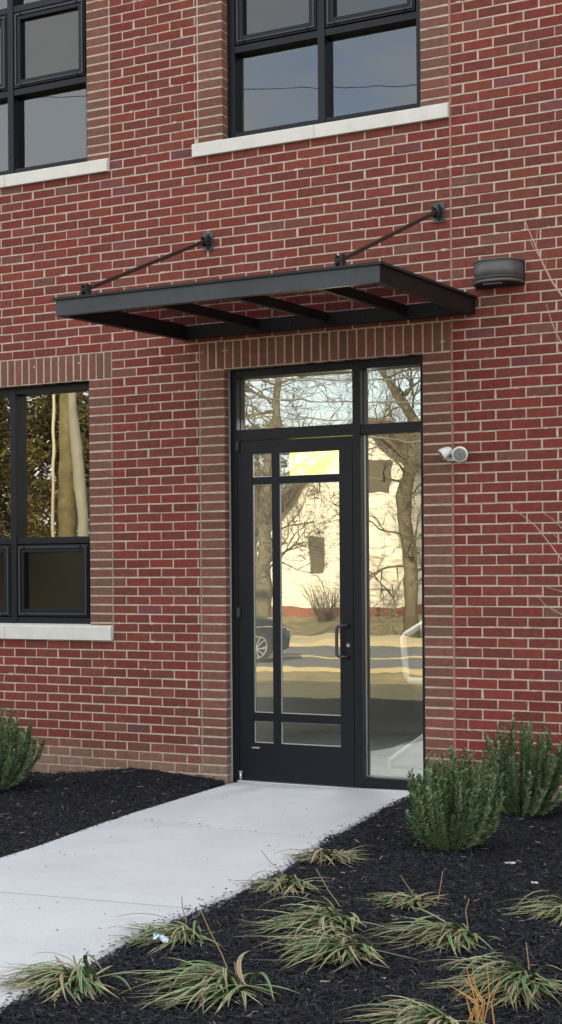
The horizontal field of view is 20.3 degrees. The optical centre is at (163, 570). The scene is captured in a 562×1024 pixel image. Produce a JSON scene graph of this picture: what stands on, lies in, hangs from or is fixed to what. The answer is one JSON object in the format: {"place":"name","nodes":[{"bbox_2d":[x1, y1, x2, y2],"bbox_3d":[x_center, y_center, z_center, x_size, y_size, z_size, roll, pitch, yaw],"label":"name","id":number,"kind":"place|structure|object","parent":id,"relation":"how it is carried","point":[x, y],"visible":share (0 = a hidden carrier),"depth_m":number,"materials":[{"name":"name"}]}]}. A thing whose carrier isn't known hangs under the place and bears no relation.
{"place":"outdoors","nodes":[
{"label":"outdoors","id":0,"kind":"place"},
{"bbox_2d":[0,782,412,1013],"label":"walkway","id":1,"kind":"structure","parent":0,"point":[164,861],"depth_m":8.03,"materials":[{"name":"concrete"}]},
{"bbox_2d":[3,786,394,1002],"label":"mulch crumbs","id":2,"kind":"object","parent":1,"relation":"on","point":[185,905],"visible":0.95,"depth_m":7.62,"materials":[{"name":"black wood"}]},
{"bbox_2d":[388,621,422,769],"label":"staircase","id":3,"kind":"structure","parent":0,"point":[407,755],"depth_m":11.78,"materials":[{"name":"white paint"}]},
{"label":"ground","id":4,"kind":"structure","parent":0,"visible":0},
{"bbox_2d":[0,0,561,801],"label":"brick building","id":5,"kind":"structure","parent":4,"relation":"on","point":[196,578],"depth_m":11.27,"materials":[{"name":"brick"}]},
{"bbox_2d":[0,0,108,188],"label":"window","id":6,"kind":"structure","parent":5,"relation":"in","point":[43,43],"depth_m":12.13,"materials":[{"name":"glass"}]},
{"bbox_2d":[0,382,112,640],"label":"window","id":7,"kind":"structure","parent":5,"relation":"in","point":[45,455],"depth_m":12.14,"materials":[{"name":"glass"}]},
{"bbox_2d":[52,202,477,340],"bbox_3d":[0.675,-2.029,10.101,2.233,0.813,1.683,0,0,30],"label":"entrance canopy","id":8,"kind":"object","parent":5,"relation":"attached to","point":[106,308],"visible":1,"depth_m":9.87,"materials":[{"name":"black metal"}]},
{"bbox_2d":[235,436,354,786],"bbox_3d":[0.915,0.287,11.025,0.896,2.433,0.117,0,0,30],"label":"door","id":9,"kind":"structure","parent":5,"relation":"in","point":[278,761],"depth_m":11.10,"materials":[{"name":"metal"}]},
{"bbox_2d":[290,451,338,474],"bbox_3d":[1.267,-0.850,12.208,0.600,0.250,0.066,0,0,30],"label":"light box","id":10,"kind":"object","parent":5,"relation":"attached to","point":[308,463],"visible":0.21,"depth_m":12.22,"materials":[{"name":"white paint"}]},
{"bbox_2d":[192,0,448,157],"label":"window","id":11,"kind":"structure","parent":5,"relation":"in","point":[299,70],"depth_m":10.94,"materials":[{"name":"glass"}]},
{"bbox_2d":[438,446,467,461],"bbox_3d":[1.911,-0.759,10.294,0.212,0.109,0.122,0,0,30],"label":"emergency light","id":12,"kind":"object","parent":5,"relation":"attached to","point":[458,454],"visible":1,"depth_m":10.24,"materials":[{"name":"white plastic"}]},
{"bbox_2d":[473,257,524,289],"bbox_3d":[2.148,-1.931,10.118,0.330,0.177,0.188,0,0,30],"label":"wall light","id":13,"kind":"object","parent":5,"relation":"attached to","point":[496,272],"visible":1,"depth_m":10.05,"materials":[{"name":"grey metal"}]},
{"bbox_2d":[0,766,561,1023],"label":"mulch bed","id":14,"kind":"object","parent":4,"relation":"on","point":[318,1016],"visible":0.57,"depth_m":6.69,"materials":[{"name":"black wood"}]},
{"bbox_2d":[0,706,45,789],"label":"evergreen shrub","id":15,"kind":"object","parent":14,"relation":"on","point":[15,765],"visible":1,"depth_m":10.98,"materials":[{"name":"green plant"}]},
{"bbox_2d":[0,952,148,1006],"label":"grass clump","id":16,"kind":"object","parent":14,"relation":"on","point":[65,977],"visible":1,"depth_m":5.61,"materials":[{"name":"green plant"}]},
{"bbox_2d":[109,897,222,956],"bbox_3d":[0.001,1.427,6.303,0.472,0.170,0.536,0,0,4],"label":"grass clump","id":17,"kind":"object","parent":14,"relation":"on","point":[186,933],"visible":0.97,"depth_m":6.31,"materials":[{"name":"green plant"}]},
{"bbox_2d":[153,933,168,942],"bbox_3d":[-0.011,1.459,6.213,0.065,0.030,0.038,5,20,1],"label":"wrapper","id":18,"kind":"object","parent":17,"relation":"in","point":[163,938],"visible":1,"depth_m":6.21,"materials":[{"name":"white plastic"}]},
{"bbox_2d":[107,909,296,1017],"bbox_3d":[0.114,1.358,5.522,0.614,0.291,0.620,0,0,-16],"label":"grass clump","id":19,"kind":"object","parent":14,"relation":"on","point":[215,983],"visible":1,"depth_m":5.49,"materials":[{"name":"green plant"}]},
{"bbox_2d":[235,850,336,897],"bbox_3d":[0.543,1.432,7.348,0.504,0.161,0.433,0,0,30],"label":"grass clump","id":20,"kind":"object","parent":14,"relation":"on","point":[290,883],"visible":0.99,"depth_m":7.32,"materials":[{"name":"green plant"}]},
{"bbox_2d":[237,869,389,947],"bbox_3d":[0.609,1.386,6.517,0.606,0.251,0.724,0,0,-4],"label":"grass clump","id":21,"kind":"object","parent":14,"relation":"on","point":[316,920],"visible":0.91,"depth_m":6.53,"materials":[{"name":"green plant"}]},
{"bbox_2d":[275,845,376,867],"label":"grass clump","id":22,"kind":"object","parent":14,"relation":"on","point":[325,855],"visible":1,"depth_m":8.04,"materials":[{"name":"green plant"}]},
{"bbox_2d":[234,913,423,974],"bbox_3d":[0.611,1.431,6.043,0.572,0.149,0.653,0,0,-21],"label":"grass clump","id":23,"kind":"object","parent":14,"relation":"on","point":[330,947],"visible":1,"depth_m":6.01,"materials":[{"name":"green plant"}]},
{"bbox_2d":[357,871,456,911],"bbox_3d":[1.092,1.432,7.026,0.477,0.160,0.460,0,0,-18],"label":"grass clump","id":24,"kind":"object","parent":14,"relation":"on","point":[418,900],"visible":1,"depth_m":7.01,"materials":[{"name":"green plant"}]},
{"bbox_2d":[336,965,501,1023],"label":"grass clump","id":25,"kind":"object","parent":14,"relation":"on","point":[418,1016],"visible":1,"depth_m":5.12,"materials":[{"name":"green plant"}]},
{"bbox_2d":[365,899,500,958],"bbox_3d":[1.104,1.423,6.270,0.575,0.170,0.626,0,0,30],"label":"grass clump","id":26,"kind":"object","parent":14,"relation":"on","point":[442,932],"visible":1,"depth_m":6.27,"materials":[{"name":"green plant"}]},
{"bbox_2d":[404,746,504,851],"bbox_3d":[1.562,1.218,8.382,0.535,0.573,0.616,0,0,10],"label":"evergreen shrub","id":27,"kind":"object","parent":14,"relation":"on","point":[452,812],"visible":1,"depth_m":8.28,"materials":[{"name":"green plant"}]},
{"bbox_2d":[418,942,561,1015],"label":"grass clump","id":28,"kind":"object","parent":14,"relation":"on","point":[518,981],"visible":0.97,"depth_m":5.50,"materials":[{"name":"green plant"}]},
{"bbox_2d":[472,714,561,816],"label":"evergreen shrub","id":29,"kind":"object","parent":14,"relation":"on","point":[534,791],"visible":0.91,"depth_m":9.40,"materials":[{"name":"green plant"}]},
{"bbox_2d":[494,890,561,927],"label":"grass clump","id":30,"kind":"object","parent":14,"relation":"on","point":[552,910],"visible":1,"depth_m":6.71,"materials":[{"name":"green plant"}]},
{"bbox_2d":[510,221,561,614],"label":"young tree","id":31,"kind":"object","parent":14,"relation":"on","point":[552,282],"visible":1,"depth_m":8.43,"materials":[{"name":"plant"}]}
]}

